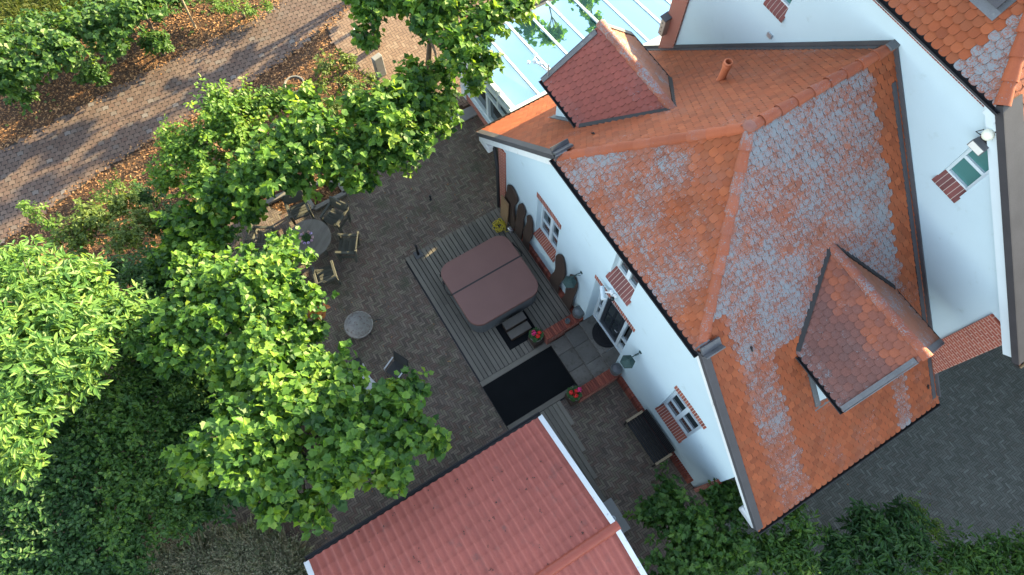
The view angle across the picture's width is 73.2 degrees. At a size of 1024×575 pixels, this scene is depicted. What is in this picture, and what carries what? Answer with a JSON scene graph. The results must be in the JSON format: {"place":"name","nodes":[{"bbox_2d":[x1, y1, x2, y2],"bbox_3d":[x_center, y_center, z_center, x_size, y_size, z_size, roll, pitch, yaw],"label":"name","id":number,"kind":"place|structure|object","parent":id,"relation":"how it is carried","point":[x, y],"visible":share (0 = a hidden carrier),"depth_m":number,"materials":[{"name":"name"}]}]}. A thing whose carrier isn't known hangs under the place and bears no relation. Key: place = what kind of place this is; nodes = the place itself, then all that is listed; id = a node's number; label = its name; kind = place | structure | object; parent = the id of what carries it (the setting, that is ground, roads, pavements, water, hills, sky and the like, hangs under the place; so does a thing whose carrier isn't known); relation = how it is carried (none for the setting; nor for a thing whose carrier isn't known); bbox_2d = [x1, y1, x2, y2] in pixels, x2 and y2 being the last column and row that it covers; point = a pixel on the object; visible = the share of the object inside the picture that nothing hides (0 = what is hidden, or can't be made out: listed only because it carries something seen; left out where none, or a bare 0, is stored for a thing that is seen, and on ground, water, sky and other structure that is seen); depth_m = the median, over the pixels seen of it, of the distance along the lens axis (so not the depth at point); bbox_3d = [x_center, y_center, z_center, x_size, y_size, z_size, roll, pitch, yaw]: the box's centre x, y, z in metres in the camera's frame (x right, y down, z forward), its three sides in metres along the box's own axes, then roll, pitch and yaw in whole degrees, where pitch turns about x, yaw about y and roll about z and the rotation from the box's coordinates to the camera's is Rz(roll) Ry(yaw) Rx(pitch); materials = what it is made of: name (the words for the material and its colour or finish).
{"place":"outdoors","nodes":[
{"label":"outdoors","id":0,"kind":"place"},
{"bbox_2d":[0,0,110,58],"bbox_3d":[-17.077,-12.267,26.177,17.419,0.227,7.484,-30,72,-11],"label":"grass","id":1,"kind":"structure","parent":0,"point":[48,4],"depth_m":25.42,"materials":[{"name":"green plant"}]},
{"bbox_2d":[0,0,346,244],"bbox_3d":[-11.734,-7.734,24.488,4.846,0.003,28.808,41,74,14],"label":"road","id":2,"kind":"structure","parent":0,"point":[33,155],"depth_m":23.85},
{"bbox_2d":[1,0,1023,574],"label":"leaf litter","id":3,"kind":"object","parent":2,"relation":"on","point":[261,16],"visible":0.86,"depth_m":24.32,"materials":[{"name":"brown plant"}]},
{"bbox_2d":[0,0,629,568],"bbox_3d":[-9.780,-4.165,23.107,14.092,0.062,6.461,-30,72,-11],"label":"bark mulch","id":4,"kind":"object","parent":0,"point":[91,248],"visible":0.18,"depth_m":23.06,"materials":[{"name":"brown wood"}]},
{"bbox_2d":[15,200,63,244],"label":"shrub","id":5,"kind":"object","parent":4,"relation":"on","point":[45,221],"visible":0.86,"depth_m":20.18,"materials":[{"name":"green plant"}]},
{"bbox_2d":[0,8,83,115],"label":"shrub","id":6,"kind":"object","parent":4,"relation":"on","point":[26,95],"visible":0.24,"depth_m":23.06,"materials":[{"name":"green plant"}]},
{"bbox_2d":[0,14,89,100],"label":"plane tree","id":7,"kind":"object","parent":4,"relation":"on","point":[21,67],"visible":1,"depth_m":21.14,"materials":[{"name":"green plant"}]},
{"bbox_2d":[0,378,115,568],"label":"shrub","id":8,"kind":"object","parent":4,"relation":"on","point":[19,506],"visible":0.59,"depth_m":16.22,"materials":[{"name":"green plant"}]},
{"bbox_2d":[0,514,159,574],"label":"shrub","id":9,"kind":"object","parent":4,"relation":"on","point":[37,556],"visible":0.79,"depth_m":15.98,"materials":[{"name":"green plant"}]},
{"bbox_2d":[0,234,165,494],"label":"walnut tree","id":10,"kind":"object","parent":4,"relation":"on","point":[53,344],"visible":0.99,"depth_m":15.29,"materials":[{"name":"green plant"}]},
{"bbox_2d":[72,53,112,86],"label":"shrub","id":11,"kind":"object","parent":4,"relation":"on","point":[90,72],"visible":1,"depth_m":23.52,"materials":[{"name":"green plant"}]},
{"bbox_2d":[50,182,159,261],"bbox_3d":[-11.870,-1.705,20.801,2.928,2.693,2.601,10,69,4],"label":"shrub","id":12,"kind":"object","parent":4,"relation":"on","point":[95,218],"visible":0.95,"depth_m":20.05,"materials":[{"name":"green plant"}]},
{"bbox_2d":[46,0,170,64],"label":"plane tree","id":13,"kind":"object","parent":4,"relation":"on","point":[100,27],"visible":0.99,"depth_m":21.89,"materials":[{"name":"green plant"}]},
{"bbox_2d":[87,168,136,208],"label":"shrub","id":14,"kind":"object","parent":4,"relation":"on","point":[113,183],"visible":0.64,"depth_m":21.93,"materials":[{"name":"green plant"}]},
{"bbox_2d":[66,0,191,38],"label":"shrub","id":15,"kind":"object","parent":4,"relation":"on","point":[87,3],"visible":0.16,"depth_m":23.90,"materials":[{"name":"green plant"}]},
{"bbox_2d":[48,350,210,480],"bbox_3d":[-9.269,3.299,18.064,3.781,4.143,3.653,1,69,0],"label":"shrub","id":16,"kind":"object","parent":4,"relation":"on","point":[130,394],"visible":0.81,"depth_m":16.78,"materials":[{"name":"green plant"}]},
{"bbox_2d":[63,421,208,574],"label":"shrub","id":17,"kind":"object","parent":4,"relation":"on","point":[136,493],"visible":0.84,"depth_m":16.33,"materials":[{"name":"green plant"}]},
{"bbox_2d":[0,0,273,149],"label":"bark mulch","id":18,"kind":"object","parent":4,"relation":"on","point":[110,70],"visible":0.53,"depth_m":24.53,"materials":[{"name":"brown wood"}]},
{"bbox_2d":[5,0,245,125],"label":"ground cover","id":19,"kind":"object","parent":18,"relation":"on","point":[182,28],"visible":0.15,"depth_m":25.15,"materials":[{"name":"green plant"}]},
{"bbox_2d":[90,238,209,382],"bbox_3d":[-9.568,1.088,19.028,3.279,3.958,4.677,-20,70,-7],"label":"shrub","id":20,"kind":"object","parent":4,"relation":"on","point":[125,274],"visible":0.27,"depth_m":18.34,"materials":[{"name":"green plant"}]},
{"bbox_2d":[136,25,174,56],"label":"shrub","id":21,"kind":"object","parent":4,"relation":"on","point":[157,41],"visible":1,"depth_m":24.00,"materials":[{"name":"green plant"}]},
{"bbox_2d":[137,538,200,574],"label":"ornamental grass","id":22,"kind":"object","parent":4,"relation":"on","point":[158,564],"depth_m":17.71,"materials":[{"name":"green plant"}]},
{"bbox_2d":[129,182,241,263],"bbox_3d":[-10.067,-1.501,21.052,4.475,2.076,2.038,27,71,10],"label":"shrub","id":23,"kind":"object","parent":4,"relation":"on","point":[145,195],"visible":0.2,"depth_m":20.95,"materials":[{"name":"green plant"}]},
{"bbox_2d":[145,329,246,532],"bbox_3d":[-7.921,3.604,18.252,3.202,3.577,5.476,-3,69,-1],"label":"shrub","id":24,"kind":"object","parent":4,"relation":"on","point":[215,503],"visible":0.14,"depth_m":17.17,"materials":[{"name":"green plant"}]},
{"bbox_2d":[157,520,242,574],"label":"ornamental grass","id":25,"kind":"object","parent":4,"relation":"on","point":[200,542],"depth_m":17.75,"materials":[{"name":"green plant"}]},
{"bbox_2d":[142,73,296,199],"bbox_3d":[-8.130,-3.700,20.367,4.386,5.015,3.855,-2,69,-1],"label":"hornbeam","id":26,"kind":"object","parent":4,"relation":"on","point":[223,114],"visible":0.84,"depth_m":18.85,"materials":[{"name":"green plant"}]},
{"bbox_2d":[134,226,339,400],"bbox_3d":[-6.572,1.239,18.015,4.951,5.790,4.722,-3,69,-1],"label":"plane tree","id":27,"kind":"object","parent":4,"relation":"on","point":[211,303],"visible":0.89,"depth_m":15.97,"materials":[{"name":"green plant"}]},
{"bbox_2d":[198,0,275,22],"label":"shrub","id":28,"kind":"object","parent":4,"relation":"on","point":[247,9],"visible":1,"depth_m":24.75,"materials":[{"name":"green plant"}]},
{"bbox_2d":[139,78,368,284],"bbox_3d":[-7.426,-2.446,19.725,6.871,5.301,3.886,-30,72,-11],"label":"plane tree","id":29,"kind":"object","parent":4,"relation":"on","point":[304,138],"visible":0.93,"depth_m":18.25,"materials":[{"name":"green plant"}]},
{"bbox_2d":[266,191,284,204],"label":"kerb","id":30,"kind":"structure","parent":4,"relation":"on","point":[272,200],"depth_m":22.51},
{"bbox_2d":[284,75,303,93],"bbox_3d":[-7.568,-7.024,24.083,0.720,0.300,0.720,-30,72,-11],"label":"round planter","id":31,"kind":"object","parent":4,"relation":"on","point":[297,80],"visible":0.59,"depth_m":24.02,"materials":[{"name":"beige stone"}]},
{"bbox_2d":[158,337,451,540],"bbox_3d":[-4.545,3.776,16.826,4.564,6.151,6.049,-70,83,-20],"label":"plane tree","id":32,"kind":"object","parent":4,"relation":"on","point":[349,433],"visible":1,"depth_m":14.98,"materials":[{"name":"green plant"}]},
{"bbox_2d":[308,180,346,210],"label":"kerb","id":33,"kind":"structure","parent":4,"relation":"on","point":[342,194],"depth_m":22.47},
{"bbox_2d":[311,48,359,95],"bbox_3d":[-6.014,-7.212,23.571,1.579,1.543,1.802,7,69,3],"label":"shrub","id":34,"kind":"object","parent":4,"relation":"on","point":[326,68],"visible":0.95,"depth_m":23.31,"materials":[{"name":"green plant"}]},
{"bbox_2d":[292,68,378,115],"bbox_3d":[-5.860,-6.126,23.176,3.595,1.490,1.487,-30,72,-11],"label":"shrub","id":35,"kind":"object","parent":4,"relation":"on","point":[371,76],"visible":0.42,"depth_m":23.11,"materials":[{"name":"green plant"}]},
{"bbox_2d":[339,0,405,54],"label":"plane tree","id":36,"kind":"object","parent":4,"relation":"on","point":[367,12],"visible":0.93,"depth_m":19.69,"materials":[{"name":"green plant"}]},
{"bbox_2d":[317,53,464,193],"bbox_3d":[-3.442,-4.328,20.471,3.536,5.278,4.697,29,72,11],"label":"plane tree","id":37,"kind":"object","parent":4,"relation":"on","point":[401,119],"visible":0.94,"depth_m":18.84,"materials":[{"name":"green plant"}]},
{"bbox_2d":[388,0,540,97],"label":"plane tree","id":38,"kind":"object","parent":4,"relation":"on","point":[459,46],"visible":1,"depth_m":18.97,"materials":[{"name":"green plant"}]},
{"bbox_2d":[651,460,670,483],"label":"sprig","id":39,"kind":"object","parent":4,"relation":"on","point":[658,480],"visible":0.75,"depth_m":17.76,"materials":[{"name":"green plant"}]},
{"bbox_2d":[622,474,777,574],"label":"shrub","id":40,"kind":"object","parent":4,"relation":"on","point":[722,549],"visible":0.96,"depth_m":16.43,"materials":[{"name":"green plant"}]},
{"bbox_2d":[754,503,830,574],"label":"shrub","id":41,"kind":"object","parent":4,"relation":"on","point":[793,553],"visible":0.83,"depth_m":16.39,"materials":[{"name":"green plant"}]},
{"bbox_2d":[810,493,953,574],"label":"shrub","id":42,"kind":"object","parent":4,"relation":"on","point":[887,538],"visible":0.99,"depth_m":16.60,"materials":[{"name":"green plant"}]},
{"bbox_2d":[139,115,719,574],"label":"patio","id":43,"kind":"structure","parent":0,"point":[387,201],"depth_m":20.93,"materials":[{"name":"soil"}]},
{"bbox_2d":[197,513,288,574],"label":"ornamental grass","id":44,"kind":"object","parent":43,"relation":"on","point":[242,535],"depth_m":17.77,"materials":[{"name":"green plant"}]},
{"bbox_2d":[245,224,279,252],"bbox_3d":[-7.798,-1.521,21.576,0.719,0.905,0.685,2,69,1],"label":"garden armchair","id":45,"kind":"object","parent":43,"relation":"on","point":[261,240],"visible":0.56,"depth_m":21.48,"materials":[{"name":"grey wood"}]},
{"bbox_2d":[235,526,314,574],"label":"ornamental grass","id":46,"kind":"object","parent":43,"relation":"on","point":[295,554],"depth_m":17.76,"materials":[{"name":"green plant"}]},
{"bbox_2d":[281,190,314,224],"bbox_3d":[-6.808,-2.519,21.966,0.685,0.905,0.720,-24,71,-9],"label":"garden armchair","id":47,"kind":"object","parent":43,"relation":"on","point":[299,210],"visible":0.88,"depth_m":21.89,"materials":[{"name":"grey wood"}]},
{"bbox_2d":[289,219,330,256],"bbox_3d":[-6.245,-1.382,21.603,1.322,0.755,1.322,-30,72,-11],"label":"garden table","id":48,"kind":"object","parent":43,"relation":"on","point":[321,234],"visible":0.53,"depth_m":21.30,"materials":[{"name":"grey stone"}]},
{"bbox_2d":[299,231,313,243],"bbox_3d":[-6.290,-1.515,21.128,0.456,0.228,0.467,-30,72,-11],"label":"flower arrangement","id":49,"kind":"object","parent":48,"relation":"on","point":[307,237],"visible":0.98,"depth_m":21.05,"materials":[{"name":"purple plant"}]},
{"bbox_2d":[309,185,341,204],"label":"bark mulch","id":50,"kind":"object","parent":43,"relation":"on","point":[319,189],"visible":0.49,"depth_m":22.63,"materials":[{"name":"brown wood"}]},
{"bbox_2d":[311,260,341,290],"bbox_3d":[-5.693,-0.339,21.115,0.685,0.905,0.720,-19,70,-7],"label":"garden armchair","id":51,"kind":"object","parent":43,"relation":"on","point":[324,275],"visible":0.94,"depth_m":21.12,"materials":[{"name":"grey wood"}]},
{"bbox_2d":[319,196,350,232],"bbox_3d":[-5.584,-2.289,21.877,0.685,0.905,0.720,25,71,9],"label":"garden armchair","id":52,"kind":"object","parent":43,"relation":"on","point":[334,217],"visible":0.98,"depth_m":21.81,"materials":[{"name":"grey wood"}]},
{"bbox_2d":[335,231,359,261],"bbox_3d":[-5.076,-1.273,21.480,0.720,0.905,0.685,2,69,1],"label":"garden armchair","id":53,"kind":"object","parent":43,"relation":"on","point":[345,249],"visible":1,"depth_m":21.46,"materials":[{"name":"brown wood"}]},
{"bbox_2d":[344,311,381,338],"bbox_3d":[-4.528,1.206,20.774,0.982,0.433,0.860,21,70,8],"label":"fire bowl","id":54,"kind":"object","parent":43,"relation":"on","point":[358,324],"visible":1,"depth_m":20.71,"materials":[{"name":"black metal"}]},
{"bbox_2d":[384,351,410,378],"bbox_3d":[-3.332,2.341,20.044,0.540,0.945,0.596,31,72,11],"label":"chair","id":55,"kind":"object","parent":43,"relation":"on","point":[399,361],"visible":0.74,"depth_m":20.03,"materials":[{"name":"grey fabric"}]},
{"bbox_2d":[450,106,476,127],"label":"paving slab","id":56,"kind":"structure","parent":43,"relation":"on","point":[469,112],"depth_m":23.75,"materials":[{"name":"stone"}]},
{"bbox_2d":[304,412,646,574],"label":"garage","id":57,"kind":"structure","parent":43,"relation":"on","point":[517,454],"depth_m":15.91,"materials":[{"name":"red tile"}]},
{"bbox_2d":[405,208,577,429],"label":"wooden deck","id":58,"kind":"structure","parent":43,"relation":"on","point":[489,355],"depth_m":21.15,"materials":[{"name":"grey wood"}]},
{"bbox_2d":[439,236,537,332],"bbox_3d":[-0.675,-0.102,20.961,2.622,0.885,2.267,-30,72,-11],"label":"hot tub","id":59,"kind":"object","parent":58,"relation":"on","point":[492,282],"visible":1,"depth_m":20.55,"materials":[{"name":"red plastic"}]},
{"bbox_2d":[492,218,507,231],"bbox_3d":[-0.313,-1.977,21.986,0.665,0.316,0.478,25,71,9],"label":"hose","id":60,"kind":"object","parent":58,"relation":"on","point":[502,223],"visible":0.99,"depth_m":22.06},
{"bbox_2d":[496,310,534,349],"bbox_3d":[0.153,1.290,20.892,1.020,0.012,0.860,-30,72,-11],"label":"rubber mat","id":61,"kind":"object","parent":58,"relation":"on","point":[510,344],"visible":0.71,"depth_m":20.81,"materials":[{"name":"black rubber"}]},
{"bbox_2d":[502,312,531,340],"bbox_3d":[0.144,1.170,20.730,0.720,0.390,0.540,-30,72,-11],"label":"tub step","id":62,"kind":"object","parent":61,"relation":"on","point":[516,326],"visible":0.98,"depth_m":20.64,"materials":[{"name":"grey wood"}]},
{"bbox_2d":[483,347,574,425],"bbox_3d":[0.499,2.880,20.284,2.360,0.018,1.340,-30,72,-11],"label":"entrance mat","id":63,"kind":"object","parent":58,"relation":"on","point":[527,386],"visible":1,"depth_m":20.27,"materials":[{"name":"black rubber"}]},
{"bbox_2d":[542,314,582,344],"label":"brick side wall","id":64,"kind":"structure","parent":58,"relation":"on","point":[557,330],"depth_m":20.37,"materials":[{"name":"red brick"}]},
{"bbox_2d":[572,305,583,318],"bbox_3d":[1.951,0.743,20.280,0.354,0.420,0.357,-30,72,-11],"label":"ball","id":65,"kind":"object","parent":64,"relation":"on","point":[577,312],"visible":1,"depth_m":20.12,"materials":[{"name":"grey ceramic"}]},
{"bbox_2d":[565,393,578,405],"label":"plinth block","id":66,"kind":"structure","parent":43,"relation":"on","point":[571,403],"depth_m":19.90,"materials":[{"name":"brown brick"}]},
{"bbox_2d":[566,385,582,401],"bbox_3d":[1.775,3.027,19.633,0.470,0.464,0.473,-30,72,-11],"label":"flower pot","id":67,"kind":"object","parent":66,"relation":"on","point":[573,393],"visible":1,"depth_m":19.50,"materials":[{"name":"plant"}]},
{"bbox_2d":[540,401,605,501],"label":"boardwalk","id":68,"kind":"structure","parent":43,"relation":"on","point":[570,430],"depth_m":19.73,"materials":[{"name":"grey wood"}]},
{"bbox_2d":[550,315,619,386],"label":"stone steps","id":69,"kind":"structure","parent":43,"relation":"on","point":[584,356],"depth_m":20.37,"materials":[{"name":"grey stone"}]},
{"bbox_2d":[592,322,613,347],"bbox_3d":[2.616,1.459,20.304,0.440,0.025,0.880,-30,72,-11],"label":"doormat","id":70,"kind":"object","parent":69,"relation":"on","point":[600,337],"visible":1,"depth_m":20.30,"materials":[{"name":"black rubber"}]},
{"bbox_2d":[579,369,621,402],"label":"brick side wall","id":71,"kind":"structure","parent":43,"relation":"on","point":[598,383],"depth_m":19.75,"materials":[{"name":"red brick"}]},
{"bbox_2d":[610,363,622,375],"bbox_3d":[2.968,2.347,19.654,0.354,0.420,0.357,-30,72,-11],"label":"glazed pot","id":72,"kind":"object","parent":71,"relation":"on","point":[616,369],"visible":1,"depth_m":19.50,"materials":[{"name":"grey ceramic"}]},
{"bbox_2d":[603,498,629,532],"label":"paving slab","id":73,"kind":"structure","parent":43,"relation":"on","point":[611,507],"depth_m":18.97,"materials":[{"name":"concrete"}]},
{"bbox_2d":[623,409,674,467],"bbox_3d":[3.834,4.225,19.342,0.637,0.895,1.450,-30,72,-11],"label":"garden bench","id":74,"kind":"object","parent":43,"relation":"on","point":[658,432],"visible":1,"depth_m":19.28,"materials":[{"name":"black metal"}]},
{"bbox_2d":[326,0,535,106],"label":"path","id":75,"kind":"structure","parent":0,"point":[383,38],"depth_m":24.89,"materials":[{"name":"brick"}]},
{"bbox_2d":[371,53,385,78],"bbox_3d":[-4.624,-7.696,23.960,0.340,1.000,0.200,-41,74,-14],"label":"stone post","id":76,"kind":"object","parent":75,"relation":"on","point":[377,62],"visible":0.96,"depth_m":23.76,"materials":[{"name":"stone"}]},
{"bbox_2d":[528,335,543,347],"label":"plinth block","id":77,"kind":"structure","parent":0,"point":[534,344],"depth_m":20.51,"materials":[{"name":"brown brick"}]},
{"bbox_2d":[529,327,543,341],"bbox_3d":[0.704,1.411,20.262,0.440,0.467,0.425,-30,72,-11],"label":"flower pot","id":78,"kind":"object","parent":77,"relation":"on","point":[536,334],"visible":1,"depth_m":20.14,"materials":[{"name":"plant"}]},
{"bbox_2d":[703,345,1023,574],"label":"driveway","id":79,"kind":"structure","parent":0,"point":[989,488],"depth_m":19.50,"materials":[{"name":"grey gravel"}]},
{"bbox_2d":[907,518,1023,574],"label":"shrub","id":80,"kind":"object","parent":79,"relation":"on","point":[970,559],"visible":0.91,"depth_m":16.61,"materials":[{"name":"green plant"}]},
{"label":"ground","id":81,"kind":"structure","parent":0,"visible":0},
{"bbox_2d":[460,0,671,124],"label":"conservatory","id":82,"kind":"object","parent":81,"relation":"on","point":[555,33],"visible":0.34,"depth_m":21.90,"materials":[{"name":"clear glass"}]},
{"bbox_2d":[475,0,1023,533],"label":"house","id":83,"kind":"structure","parent":81,"relation":"on","point":[789,234],"depth_m":14.10,"materials":[{"name":"white paint"}]},
{"bbox_2d":[504,184,517,228],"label":"wood slab","id":84,"kind":"structure","parent":83,"relation":"attached to","point":[511,197],"depth_m":20.64,"materials":[{"name":"brown wood"}]},
{"bbox_2d":[500,195,508,223],"bbox_3d":[-0.231,-2.393,21.279,0.092,1.250,0.400,-30,72,-11],"label":"tan board","id":85,"kind":"object","parent":84,"relation":"attached to","point":[504,211],"visible":1,"depth_m":21.19,"materials":[{"name":"beige wood"}]},
{"bbox_2d":[515,203,525,239],"bbox_3d":[0.244,-2.030,20.778,0.170,1.930,0.414,-30,72,-11],"label":"wood slab","id":86,"kind":"object","parent":83,"relation":"attached to","point":[520,218],"depth_m":20.71,"materials":[{"name":"brown wood"}]},
{"bbox_2d":[522,215,532,250],"bbox_3d":[0.487,-1.655,20.658,0.170,1.880,0.416,-30,72,-11],"label":"wood slab","id":87,"kind":"object","parent":83,"relation":"attached to","point":[528,233],"depth_m":20.59,"materials":[{"name":"brown wood"}]},
{"bbox_2d":[533,192,561,262],"bbox_3d":[1.043,-1.665,19.165,0.286,2.490,1.176,-30,72,-11],"label":"window","id":88,"kind":"structure","parent":83,"relation":"in","point":[547,234],"depth_m":19.82,"materials":[{"name":"white paint"}]},
{"bbox_2d":[550,254,565,293],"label":"wood slab","id":89,"kind":"structure","parent":83,"relation":"attached to","point":[558,275],"depth_m":19.85,"materials":[{"name":"brown wood"}]},
{"bbox_2d":[561,274,577,309],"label":"wood slab","id":90,"kind":"structure","parent":83,"relation":"attached to","point":[567,299],"depth_m":20.08,"materials":[{"name":"brown wood"}]},
{"bbox_2d":[562,271,582,289],"bbox_3d":[1.625,-0.144,18.526,0.550,0.694,0.369,-8,69,-3],"label":"wall lantern","id":91,"kind":"object","parent":83,"relation":"attached to","point":[569,282],"depth_m":18.39,"materials":[{"name":"teal metal"}]},
{"bbox_2d":[600,298,624,342],"bbox_3d":[2.805,0.947,19.364,0.107,2.100,0.790,-30,72,-11],"label":"door","id":92,"kind":"structure","parent":83,"relation":"in","point":[611,319],"depth_m":19.35,"materials":[{"name":"black paint"}]},
{"bbox_2d":[605,258,637,305],"bbox_3d":[2.611,-0.273,15.680,0.316,1.610,0.904,-30,72,-11],"label":"window","id":93,"kind":"structure","parent":83,"relation":"in","point":[622,280],"depth_m":16.14,"materials":[{"name":"white paint"}]},
{"bbox_2d":[620,351,641,367],"bbox_3d":[3.013,1.887,17.551,0.550,0.694,0.369,-8,69,-3],"label":"wall lantern","id":94,"kind":"object","parent":83,"relation":"attached to","point":[627,361],"depth_m":17.42,"materials":[{"name":"teal metal"}]},
{"bbox_2d":[658,11,671,36],"bbox_3d":[4.194,-7.222,18.945,0.263,0.685,0.240,-30,72,-11],"label":"nest box","id":95,"kind":"object","parent":83,"relation":"attached to","point":[666,17],"visible":1,"depth_m":18.82,"materials":[{"name":"white wood"}]},
{"bbox_2d":[655,385,706,442],"bbox_3d":[4.260,3.178,17.253,0.286,2.530,1.176,-30,72,-11],"label":"window","id":96,"kind":"structure","parent":83,"relation":"in","point":[676,412],"depth_m":17.82,"materials":[{"name":"white paint"}]},
{"bbox_2d":[763,0,791,22],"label":"window","id":97,"kind":"structure","parent":83,"relation":"in","point":[778,8],"depth_m":15.15,"materials":[{"name":"white paint"}]},
{"bbox_2d":[932,136,988,202],"bbox_3d":[8.637,-2.230,12.968,0.206,1.550,0.656,-30,72,-11],"label":"window","id":98,"kind":"structure","parent":83,"relation":"in","point":[966,171],"depth_m":13.28,"materials":[{"name":"white paint"}]},
{"bbox_2d":[967,129,988,155],"bbox_3d":[8.360,-2.612,12.277,0.276,0.295,0.389,-30,72,-11],"label":"floodlight","id":99,"kind":"object","parent":83,"relation":"attached to","point":[978,146],"visible":0.78,"depth_m":12.28,"materials":[{"name":"metal"}]},
{"bbox_2d":[981,129,995,140],"bbox_3d":[8.363,-2.697,12.049,0.275,0.254,0.210,-30,72,-11],"label":"globe lamp","id":100,"kind":"object","parent":83,"relation":"attached to","point":[987,134],"visible":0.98,"depth_m":12.00,"materials":[{"name":"white glass"}]},
{"bbox_2d":[969,0,1015,20],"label":"roof window","id":101,"kind":"structure","parent":83,"relation":"in","point":[992,9],"depth_m":11.46,"materials":[{"name":"metal"}]},
{"bbox_2d":[903,491,945,547],"bbox_3d":[10.745,6.223,18.291,0.775,1.607,1.550,-30,72,-11],"label":"fern","id":102,"kind":"object","parent":81,"relation":"on","point":[935,530],"visible":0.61,"depth_m":17.82,"materials":[{"name":"green plant"}]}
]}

